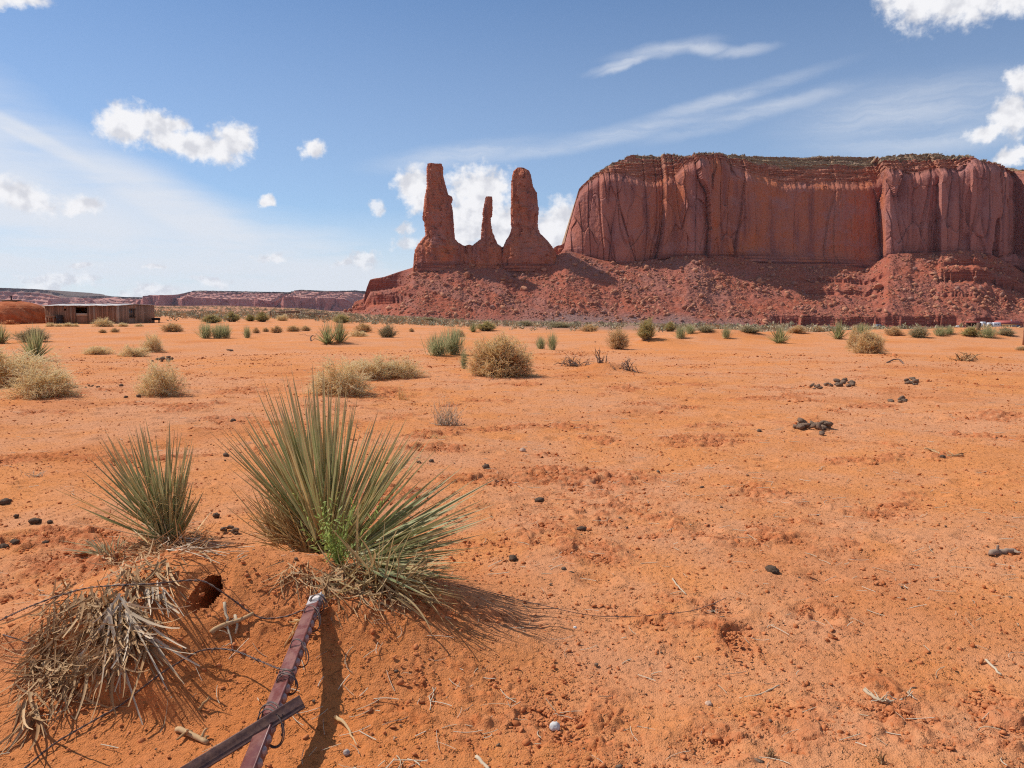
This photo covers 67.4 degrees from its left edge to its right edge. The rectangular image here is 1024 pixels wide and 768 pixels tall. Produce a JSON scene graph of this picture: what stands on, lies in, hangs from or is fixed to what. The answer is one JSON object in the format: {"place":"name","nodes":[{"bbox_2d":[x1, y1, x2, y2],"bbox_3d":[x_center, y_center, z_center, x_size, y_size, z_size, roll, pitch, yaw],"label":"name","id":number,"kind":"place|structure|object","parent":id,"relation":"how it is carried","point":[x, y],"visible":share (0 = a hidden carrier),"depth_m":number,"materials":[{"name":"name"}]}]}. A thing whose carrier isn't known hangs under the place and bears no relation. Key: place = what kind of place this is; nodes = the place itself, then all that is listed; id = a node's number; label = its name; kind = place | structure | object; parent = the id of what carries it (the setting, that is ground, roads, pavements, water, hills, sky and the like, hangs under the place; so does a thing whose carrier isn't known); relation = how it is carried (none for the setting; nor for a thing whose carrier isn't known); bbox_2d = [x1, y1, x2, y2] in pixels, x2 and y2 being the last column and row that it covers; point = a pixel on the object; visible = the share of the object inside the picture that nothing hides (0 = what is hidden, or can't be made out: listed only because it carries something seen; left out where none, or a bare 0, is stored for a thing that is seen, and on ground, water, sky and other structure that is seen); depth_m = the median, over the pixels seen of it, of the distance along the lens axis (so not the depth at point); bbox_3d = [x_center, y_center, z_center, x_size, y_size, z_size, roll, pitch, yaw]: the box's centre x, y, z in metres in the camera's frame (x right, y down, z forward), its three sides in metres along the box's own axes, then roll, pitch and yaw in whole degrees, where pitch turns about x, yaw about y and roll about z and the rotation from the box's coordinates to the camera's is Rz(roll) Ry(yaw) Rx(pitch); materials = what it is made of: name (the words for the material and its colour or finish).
{"place":"outdoors","nodes":[
{"label":"outdoors","id":0,"kind":"place"},
{"bbox_2d":[0,305,1023,767],"bbox_3d":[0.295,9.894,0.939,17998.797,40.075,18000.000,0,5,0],"label":"ground","id":1,"kind":"structure","parent":0,"point":[666,727],"depth_m":4.90,"materials":[{"name":"sand"}]},
{"bbox_2d":[0,322,12,343],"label":"yucca","id":2,"kind":"object","parent":1,"relation":"on","point":[3,340],"visible":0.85,"depth_m":36.74,"materials":[{"name":"green plant"}]},
{"bbox_2d":[0,296,44,323],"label":"earth lodge","id":3,"kind":"structure","parent":1,"relation":"on","point":[20,311],"depth_m":76.40,"materials":[{"name":"orange soil"}]},
{"bbox_2d":[11,326,53,341],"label":"grey shrub","id":4,"kind":"object","parent":1,"relation":"on","point":[22,334],"visible":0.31,"depth_m":38.26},
{"bbox_2d":[13,324,57,359],"bbox_3d":[-14.953,-1.159,24.135,1.176,1.606,1.227,5,7,43],"label":"yucca","id":5,"kind":"object","parent":1,"relation":"on","point":[33,344],"visible":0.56,"depth_m":24.01,"materials":[{"name":"green plant"}]},
{"bbox_2d":[0,344,73,388],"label":"dry bush","id":6,"kind":"object","parent":1,"relation":"on","point":[6,373],"visible":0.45,"depth_m":16.16,"materials":[{"name":"plant"}]},
{"bbox_2d":[0,354,87,400],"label":"dry bush","id":7,"kind":"object","parent":1,"relation":"on","point":[41,384],"visible":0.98,"depth_m":13.54,"materials":[{"name":"plant"}]},
{"bbox_2d":[0,564,134,707],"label":"dead leaf mat","id":8,"kind":"object","parent":1,"relation":"on","point":[48,666],"visible":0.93,"depth_m":3.08,"materials":[{"name":"plant"}]},
{"bbox_2d":[0,651,149,753],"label":"dead leaf mat","id":9,"kind":"object","parent":1,"relation":"on","point":[31,718],"visible":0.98,"depth_m":2.92,"materials":[{"name":"plant"}]},
{"bbox_2d":[59,533,135,558],"bbox_3d":[-2.635,1.054,4.825,0.512,0.231,0.314,0,5,0],"label":"mat","id":10,"kind":"object","parent":1,"relation":"on","point":[95,547],"visible":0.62,"depth_m":4.82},
{"bbox_2d":[42,304,154,323],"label":"plank shed","id":11,"kind":"structure","parent":1,"relation":"on","point":[114,313],"depth_m":76.70,"materials":[{"name":"wood"}]},
{"bbox_2d":[76,313,87,323],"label":"half door","id":12,"kind":"structure","parent":11,"relation":"in","point":[81,318],"depth_m":76.67,"materials":[{"name":"red wood"}]},
{"bbox_2d":[80,345,116,354],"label":"dry bush","id":13,"kind":"object","parent":1,"relation":"on","point":[98,350],"visible":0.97,"depth_m":27.49,"materials":[{"name":"plant"}]},
{"bbox_2d":[87,317,116,326],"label":"dry bush","id":14,"kind":"object","parent":1,"relation":"on","point":[101,323],"visible":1,"depth_m":66.92,"materials":[{"name":"plant"}]},
{"bbox_2d":[38,564,196,706],"bbox_3d":[-1.653,0.944,3.104,0.886,0.424,0.413,3,6,30],"label":"dead leaf mat","id":15,"kind":"object","parent":1,"relation":"on","point":[133,639],"visible":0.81,"depth_m":3.07,"materials":[{"name":"plant"}]},
{"bbox_2d":[47,418,215,547],"bbox_3d":[-2.459,0.663,5.111,0.965,0.866,0.751,0,5,0],"label":"yucca","id":16,"kind":"object","parent":1,"relation":"on","point":[161,510],"visible":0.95,"depth_m":5.09,"materials":[{"name":"green plant"}]},
{"bbox_2d":[116,343,153,356],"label":"dry bush","id":17,"kind":"object","parent":1,"relation":"on","point":[137,352],"visible":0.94,"depth_m":26.85,"materials":[{"name":"plant"}]},
{"bbox_2d":[76,592,199,724],"bbox_3d":[-1.464,1.067,3.022,0.494,0.378,0.317,1,6,11],"label":"dead leaf mat","id":18,"kind":"object","parent":1,"relation":"on","point":[130,613],"visible":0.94,"depth_m":3.06,"materials":[{"name":"plant"}]},
{"bbox_2d":[137,331,166,352],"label":"dry bush","id":19,"kind":"object","parent":1,"relation":"on","point":[155,345],"visible":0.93,"depth_m":29.20,"materials":[{"name":"plant"}]},
{"bbox_2d":[87,532,220,636],"bbox_3d":[-1.959,0.933,4.012,0.577,0.471,2.154,-4,7,-34],"label":"dead leaf mat","id":20,"kind":"object","parent":1,"relation":"on","point":[127,573],"visible":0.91,"depth_m":3.40,"materials":[{"name":"plant"}]},
{"bbox_2d":[131,355,191,397],"bbox_3d":[-6.438,-0.130,14.210,1.188,0.846,1.152,0,5,-4],"label":"dry bush","id":21,"kind":"object","parent":1,"relation":"on","point":[155,383],"visible":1,"depth_m":14.07,"materials":[{"name":"plant"}]},
{"bbox_2d":[141,581,183,620],"bbox_3d":[-1.492,0.913,3.209,0.157,0.124,0.237,-5,8,-45],"label":"dead leaf mat","id":22,"kind":"object","parent":1,"relation":"on","point":[147,593],"visible":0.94,"depth_m":3.24,"materials":[{"name":"plant"}]},
{"bbox_2d":[157,322,183,331],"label":"brown bush","id":23,"kind":"object","parent":1,"relation":"on","point":[170,327],"visible":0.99,"depth_m":53.63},
{"bbox_2d":[0,288,365,310],"bbox_3d":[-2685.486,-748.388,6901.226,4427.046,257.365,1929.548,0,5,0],"label":"distant cliffs","id":24,"kind":"structure","parent":1,"relation":"on","point":[327,300],"depth_m":6403.61,"materials":[{"name":"stone"}]},
{"bbox_2d":[119,510,254,562],"bbox_3d":[-1.884,0.850,4.438,0.722,0.552,2.345,-3,6,-27],"label":"dead leaf mat","id":25,"kind":"object","parent":1,"relation":"on","point":[156,549],"visible":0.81,"depth_m":4.84,"materials":[{"name":"plant"}]},
{"bbox_2d":[174,726,208,744],"bbox_3d":[-1.173,1.273,2.788,0.168,0.044,0.075,2,6,20],"label":"stick","id":26,"kind":"object","parent":1,"relation":"on","point":[183,731],"visible":1,"depth_m":2.79,"materials":[{"name":"wood"}]},
{"bbox_2d":[158,533,230,562],"bbox_3d":[-1.770,0.884,4.411,0.459,0.472,1.976,-3,6,-26],"label":"dead leaf mat","id":27,"kind":"object","parent":1,"relation":"on","point":[187,545],"visible":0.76,"depth_m":3.70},
{"bbox_2d":[193,319,213,338],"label":"green shrub","id":28,"kind":"object","parent":1,"relation":"on","point":[204,332],"visible":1,"depth_m":43.45,"materials":[{"name":"plant"}]},
{"bbox_2d":[186,575,222,612],"bbox_3d":[-1.323,1.084,3.861,0.137,0.503,1.182,0,5,3],"label":"burrow","id":29,"kind":"object","parent":1,"relation":"on","point":[209,597],"visible":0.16,"depth_m":3.51,"materials":[{"name":"soil"}]},
{"bbox_2d":[198,313,222,322],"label":"yellow shrub","id":30,"kind":"object","parent":1,"relation":"on","point":[214,318],"visible":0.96,"depth_m":81.46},
{"bbox_2d":[210,323,227,338],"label":"green shrub","id":31,"kind":"object","parent":1,"relation":"on","point":[218,333],"visible":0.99,"depth_m":43.52,"materials":[{"name":"plant"}]},
{"bbox_2d":[219,320,232,337],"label":"green shrub","id":32,"kind":"object","parent":1,"relation":"on","point":[226,334],"visible":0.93,"depth_m":43.98,"materials":[{"name":"plant"}]},
{"bbox_2d":[219,602,233,648],"bbox_3d":[-1.203,1.020,3.237,0.057,0.152,0.189,-2,6,-16],"label":"root stick","id":33,"kind":"object","parent":1,"relation":"on","point":[226,616],"visible":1,"depth_m":3.25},
{"bbox_2d":[220,525,238,534],"bbox_3d":[-1.984,1.016,5.363,0.118,0.055,0.191,-4,7,-34],"label":"dung pile","id":34,"kind":"object","parent":1,"relation":"on","point":[232,528],"visible":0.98,"depth_m":5.32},
{"bbox_2d":[209,612,253,633],"bbox_3d":[-1.190,1.014,3.264,0.185,0.062,0.035,-4,6,-33],"label":"stick","id":35,"kind":"object","parent":1,"relation":"on","point":[215,629],"visible":1,"depth_m":3.26,"materials":[{"name":"wood"}]},
{"bbox_2d":[223,311,241,321],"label":"yellow shrub","id":36,"kind":"object","parent":1,"relation":"on","point":[233,317],"visible":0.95,"depth_m":87.65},
{"bbox_2d":[254,311,270,321],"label":"yellow shrub","id":37,"kind":"object","parent":1,"relation":"on","point":[261,317],"visible":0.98,"depth_m":91.57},
{"bbox_2d":[240,592,323,767],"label":"metal post","id":38,"kind":"object","parent":1,"relation":"on","point":[257,749],"visible":0.84,"depth_m":2.78,"materials":[{"name":"metal"}]},
{"bbox_2d":[24,647,294,767],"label":"barbed wire","id":39,"kind":"object","parent":38,"relation":"attached to","point":[258,660],"visible":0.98,"depth_m":2.92,"materials":[{"name":"metal"}]},
{"bbox_2d":[0,579,318,620],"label":"barbed wire","id":40,"kind":"object","parent":38,"relation":"attached to","point":[213,586],"visible":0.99,"depth_m":3.30,"materials":[{"name":"metal"}]},
{"bbox_2d":[180,695,305,767],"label":"angle iron","id":41,"kind":"object","parent":38,"relation":"attached to","point":[233,743],"visible":1,"depth_m":2.52,"materials":[{"name":"metal"}]},
{"bbox_2d":[257,701,284,748],"bbox_3d":[-0.802,1.143,2.573,0.146,0.122,0.065,4,7,39],"label":"tie wire","id":42,"kind":"object","parent":38,"relation":"attached to","point":[282,728],"visible":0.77,"depth_m":2.56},
{"bbox_2d":[276,669,297,695],"bbox_3d":[-0.815,1.087,2.795,0.096,0.083,0.044,1,6,15],"label":"tie wire","id":43,"kind":"object","parent":38,"relation":"attached to","point":[292,676],"visible":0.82,"depth_m":2.79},
{"bbox_2d":[284,619,299,646],"bbox_3d":[-0.914,1.042,3.256,0.062,0.116,0.146,5,7,41],"label":"leaf scrap","id":44,"kind":"object","parent":1,"relation":"on","point":[294,628],"visible":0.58,"depth_m":3.25,"materials":[{"name":"plant"}]},
{"bbox_2d":[270,310,327,317],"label":"log fence","id":45,"kind":"object","parent":1,"relation":"on","point":[299,311],"visible":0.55,"depth_m":129.74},
{"bbox_2d":[314,321,337,343],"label":"yucca","id":46,"kind":"object","parent":1,"relation":"on","point":[327,338],"visible":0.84,"depth_m":35.71,"materials":[{"name":"green plant"}]},
{"bbox_2d":[294,353,377,396],"bbox_3d":[-3.234,-0.150,14.245,1.635,0.890,1.686,-2,6,-16],"label":"dry bush","id":47,"kind":"object","parent":1,"relation":"on","point":[336,380],"visible":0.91,"depth_m":14.03,"materials":[{"name":"plant"}]},
{"bbox_2d":[256,553,417,628],"bbox_3d":[-0.818,0.939,3.518,0.691,0.244,0.662,-3,6,-30],"label":"dead leaf mat","id":48,"kind":"object","parent":1,"relation":"on","point":[338,588],"visible":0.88,"depth_m":3.49,"materials":[{"name":"plant"}]},
{"bbox_2d":[292,492,386,565],"bbox_3d":[-0.825,0.724,3.690,0.444,0.449,0.240,1,6,11],"label":"weed","id":49,"kind":"object","parent":1,"relation":"on","point":[333,545],"visible":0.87,"depth_m":3.72,"materials":[{"name":"green plant"}]},
{"bbox_2d":[331,318,348,343],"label":"yucca","id":50,"kind":"object","parent":1,"relation":"on","point":[339,333],"visible":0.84,"depth_m":35.98,"materials":[{"name":"green plant"}]},
{"bbox_2d":[332,312,351,322],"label":"yellow shrub","id":51,"kind":"object","parent":1,"relation":"on","point":[343,318],"visible":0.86,"depth_m":98.58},
{"bbox_2d":[334,715,356,743],"bbox_3d":[-0.602,1.258,2.803,0.020,0.032,0.207,-4,7,-36],"label":"leaf scrap","id":52,"kind":"object","parent":1,"relation":"on","point":[336,717],"visible":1,"depth_m":2.82,"materials":[{"name":"plant"}]},
{"bbox_2d":[208,366,496,638],"bbox_3d":[-0.827,0.506,4.217,1.223,1.298,2.211,-4,7,-35],"label":"yucca","id":53,"kind":"object","parent":1,"relation":"on","point":[295,473],"visible":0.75,"depth_m":4.17,"materials":[{"name":"green plant"}]},
{"bbox_2d":[347,330,368,336],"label":"dry bush","id":54,"kind":"object","parent":1,"relation":"on","point":[362,333],"visible":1,"depth_m":47.35,"materials":[{"name":"plant"}]},
{"bbox_2d":[353,322,373,331],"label":"brown bush","id":55,"kind":"object","parent":1,"relation":"on","point":[363,327],"visible":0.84,"depth_m":56.16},
{"bbox_2d":[342,351,404,381],"bbox_3d":[-3.244,-0.418,17.427,1.513,0.772,1.508,-5,7,-42],"label":"dry bush","id":56,"kind":"object","parent":1,"relation":"on","point":[376,372],"visible":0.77,"depth_m":17.30,"materials":[{"name":"plant"}]},
{"bbox_2d":[378,321,401,337],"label":"grey shrub","id":57,"kind":"object","parent":1,"relation":"on","point":[386,332],"visible":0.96,"depth_m":45.95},
{"bbox_2d":[376,353,431,379],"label":"dry bush","id":58,"kind":"object","parent":1,"relation":"on","point":[408,368],"visible":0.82,"depth_m":17.61,"materials":[{"name":"plant"}]},
{"bbox_2d":[419,328,458,355],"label":"green shrub","id":59,"kind":"object","parent":1,"relation":"on","point":[435,348],"visible":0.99,"depth_m":25.77,"materials":[{"name":"plant"}]},
{"bbox_2d":[429,391,466,426],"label":"twig clump","id":60,"kind":"object","parent":1,"relation":"on","point":[443,421],"visible":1,"depth_m":10.66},
{"bbox_2d":[437,321,470,354],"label":"green shrub","id":61,"kind":"object","parent":1,"relation":"on","point":[454,339],"visible":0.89,"depth_m":26.33,"materials":[{"name":"plant"}]},
{"bbox_2d":[459,347,468,368],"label":"green shrub","id":62,"kind":"object","parent":1,"relation":"on","point":[464,362],"visible":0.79,"depth_m":19.69,"materials":[{"name":"plant"}]},
{"bbox_2d":[474,320,496,330],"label":"yellow shrub","id":63,"kind":"object","parent":1,"relation":"on","point":[486,326],"visible":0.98,"depth_m":57.37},
{"bbox_2d":[463,329,547,377],"bbox_3d":[-0.267,-0.691,17.959,1.967,1.262,1.749,-2,6,-25],"label":"tumbleweed","id":64,"kind":"object","parent":1,"relation":"on","point":[502,356],"visible":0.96,"depth_m":17.72,"materials":[{"name":"plant"}]},
{"bbox_2d":[0,350,1023,767],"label":"sand clods","id":65,"kind":"object","parent":1,"relation":"on","point":[890,710],"visible":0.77,"depth_m":4.23,"materials":[{"name":"sand"}]},
{"bbox_2d":[0,348,1023,767],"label":"straw litter","id":66,"kind":"object","parent":1,"relation":"on","point":[582,578],"visible":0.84,"depth_m":3.73,"materials":[{"name":"plant"}]},
{"bbox_2d":[3,341,1022,767],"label":"dark crumbs","id":67,"kind":"object","parent":1,"relation":"on","point":[565,569],"visible":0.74,"depth_m":3.81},
{"bbox_2d":[42,305,1022,331],"bbox_3d":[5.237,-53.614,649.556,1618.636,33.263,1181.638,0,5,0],"label":"scrub","id":68,"kind":"object","parent":1,"relation":"on","point":[382,319],"visible":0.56,"depth_m":120.65,"materials":[{"name":"green plant"}]},
{"bbox_2d":[535,335,546,348],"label":"green shrub","id":69,"kind":"object","parent":1,"relation":"on","point":[540,341],"visible":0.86,"depth_m":33.08,"materials":[{"name":"plant"}]},
{"bbox_2d":[545,331,558,349],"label":"green shrub","id":70,"kind":"object","parent":1,"relation":"on","point":[552,341],"visible":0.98,"depth_m":31.80,"materials":[{"name":"plant"}]},
{"bbox_2d":[544,321,574,327],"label":"grey shrub","id":71,"kind":"object","parent":1,"relation":"on","point":[559,325],"visible":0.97,"depth_m":105.42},
{"bbox_2d":[554,353,591,366],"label":"dead branches","id":72,"kind":"object","parent":1,"relation":"on","point":[571,364],"visible":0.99,"depth_m":21.69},
{"bbox_2d":[578,324,599,331],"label":"brown bush","id":73,"kind":"object","parent":1,"relation":"on","point":[588,328],"visible":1,"depth_m":68.89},
{"bbox_2d":[456,584,726,616],"bbox_3d":[0.406,1.086,3.978,1.375,0.195,0.250,0,5,0],"label":"loose wire","id":74,"kind":"object","parent":1,"relation":"on","point":[591,615],"visible":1,"depth_m":3.92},
{"bbox_2d":[602,327,631,348],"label":"brown bush","id":75,"kind":"object","parent":1,"relation":"on","point":[617,339],"visible":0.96,"depth_m":31.43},
{"bbox_2d":[609,356,645,372],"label":"dead branches","id":76,"kind":"object","parent":1,"relation":"on","point":[626,367],"visible":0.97,"depth_m":19.60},
{"bbox_2d":[634,316,660,340],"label":"yellow shrub","id":77,"kind":"object","parent":1,"relation":"on","point":[646,332],"visible":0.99,"depth_m":36.21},
{"bbox_2d":[670,324,688,338],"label":"green shrub","id":78,"kind":"object","parent":1,"relation":"on","point":[680,334],"visible":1,"depth_m":40.07,"materials":[{"name":"plant"}]},
{"bbox_2d":[739,326,762,332],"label":"grey shrub","id":79,"kind":"object","parent":1,"relation":"on","point":[746,329],"visible":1,"depth_m":40.91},
{"bbox_2d":[765,565,779,573],"bbox_3d":[1.539,1.102,4.540,0.068,0.056,0.100,-1,5,-9],"label":"dung ball","id":80,"kind":"object","parent":1,"relation":"on","point":[772,569],"visible":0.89,"depth_m":4.52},
{"bbox_2d":[765,325,792,343],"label":"yucca","id":81,"kind":"object","parent":1,"relation":"on","point":[780,338],"visible":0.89,"depth_m":37.21,"materials":[{"name":"green plant"}]},
{"bbox_2d":[787,325,809,332],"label":"brown bush","id":82,"kind":"object","parent":1,"relation":"on","point":[797,329],"visible":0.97,"depth_m":44.87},
{"bbox_2d":[793,417,832,429],"bbox_3d":[4.016,0.535,10.278,0.522,0.164,0.367,0,5,0],"label":"dung pile","id":83,"kind":"object","parent":1,"relation":"on","point":[802,423],"visible":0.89,"depth_m":10.19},
{"bbox_2d":[825,320,849,338],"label":"yucca","id":84,"kind":"object","parent":1,"relation":"on","point":[837,334],"visible":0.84,"depth_m":41.68,"materials":[{"name":"green plant"}]},
{"bbox_2d":[833,378,855,386],"bbox_3d":[6.937,-0.022,16.052,0.449,0.167,0.986,2,6,24],"label":"dung pile","id":85,"kind":"object","parent":1,"relation":"on","point":[837,383],"visible":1,"depth_m":16.03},
{"bbox_2d":[844,325,860,348],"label":"tumbleweed","id":86,"kind":"object","parent":1,"relation":"on","point":[854,332],"visible":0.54,"depth_m":32.01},
{"bbox_2d":[844,329,888,353],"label":"tumbleweed","id":87,"kind":"object","parent":1,"relation":"on","point":[869,342],"visible":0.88,"depth_m":27.34,"materials":[{"name":"plant"}]},
{"bbox_2d":[863,687,917,702],"bbox_3d":[1.516,1.232,3.074,0.199,0.066,0.130,0,5,0],"label":"stick","id":88,"kind":"object","parent":1,"relation":"on","point":[872,695],"visible":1,"depth_m":3.06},
{"bbox_2d":[883,326,906,335],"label":"brown bush","id":89,"kind":"object","parent":1,"relation":"on","point":[893,330],"visible":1,"depth_m":45.28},
{"bbox_2d":[906,326,931,337],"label":"grey shrub","id":90,"kind":"object","parent":1,"relation":"on","point":[921,331],"visible":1,"depth_m":39.95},
{"bbox_2d":[932,325,951,335],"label":"green shrub","id":91,"kind":"object","parent":1,"relation":"on","point":[940,332],"visible":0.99,"depth_m":44.30,"materials":[{"name":"plant"}]},
{"bbox_2d":[947,351,978,360],"bbox_3d":[14.019,-0.858,23.764,0.990,0.353,0.699,-5,7,-41],"label":"dead stump","id":92,"kind":"object","parent":1,"relation":"on","point":[967,358],"visible":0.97,"depth_m":23.65,"materials":[{"name":"brown plant"}]},
{"bbox_2d":[959,325,980,336],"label":"yellow shrub","id":93,"kind":"object","parent":1,"relation":"on","point":[971,331],"visible":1,"depth_m":43.56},
{"bbox_2d":[976,324,1001,337],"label":"green shrub","id":94,"kind":"object","parent":1,"relation":"on","point":[989,333],"visible":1,"depth_m":43.02,"materials":[{"name":"plant"}]},
{"bbox_2d":[988,545,1020,555],"bbox_3d":[3.101,1.049,4.852,0.206,0.069,0.083,0,5,0],"label":"stick","id":95,"kind":"object","parent":1,"relation":"on","point":[996,551],"visible":1,"depth_m":4.84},
{"bbox_2d":[996,326,1016,335],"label":"grey shrub","id":96,"kind":"object","parent":1,"relation":"on","point":[1007,332],"visible":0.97,"depth_m":43.78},
{"bbox_2d":[994,320,1021,326],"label":"red roof building","id":97,"kind":"structure","parent":1,"relation":"on","point":[1009,322],"depth_m":450.19,"materials":[{"name":"white paint"}]},
{"bbox_2d":[0,0,1023,296],"label":"sky","id":98,"kind":"structure","parent":0,"point":[148,147],"materials":[{"name":"blue"}]},
{"bbox_2d":[347,250,1023,327],"bbox_3d":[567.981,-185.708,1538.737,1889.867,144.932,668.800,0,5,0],"label":"talus slope","id":99,"kind":"structure","parent":0,"point":[384,284],"depth_m":1316.23,"materials":[{"name":"stone"}]},
{"bbox_2d":[414,163,464,271],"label":"rock spire","id":100,"kind":"object","parent":99,"relation":"on","point":[439,246],"visible":0.93,"depth_m":1378.88,"materials":[{"name":"stone"}]},
{"bbox_2d":[413,249,556,272],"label":"spire plinth","id":101,"kind":"structure","parent":99,"relation":"on","point":[467,255],"depth_m":1385.08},
{"bbox_2d":[472,196,502,268],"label":"rock spire","id":102,"kind":"object","parent":99,"relation":"on","point":[487,247],"visible":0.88,"depth_m":1384.07,"materials":[{"name":"stone"}]},
{"bbox_2d":[502,167,556,271],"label":"rock spire","id":103,"kind":"object","parent":99,"relation":"on","point":[527,246],"visible":0.96,"depth_m":1378.00,"materials":[{"name":"stone"}]},
{"bbox_2d":[343,250,1023,327],"bbox_3d":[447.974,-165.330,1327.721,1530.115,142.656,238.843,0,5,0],"label":"rubble","id":104,"kind":"object","parent":99,"relation":"on","point":[754,286],"visible":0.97,"depth_m":1309.55,"materials":[{"name":"stone"}]},
{"bbox_2d":[561,152,1023,272],"bbox_3d":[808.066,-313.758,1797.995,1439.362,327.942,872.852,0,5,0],"label":"mesa","id":105,"kind":"structure","parent":99,"relation":"on","point":[720,204],"depth_m":1416.52,"materials":[{"name":"stone"}]},
{"bbox_2d":[589,152,1015,179],"bbox_3d":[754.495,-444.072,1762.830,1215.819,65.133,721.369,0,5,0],"label":"mesa top scrub","id":106,"kind":"object","parent":105,"relation":"on","point":[969,156],"visible":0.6,"depth_m":1464.18,"materials":[{"name":"green plant"}]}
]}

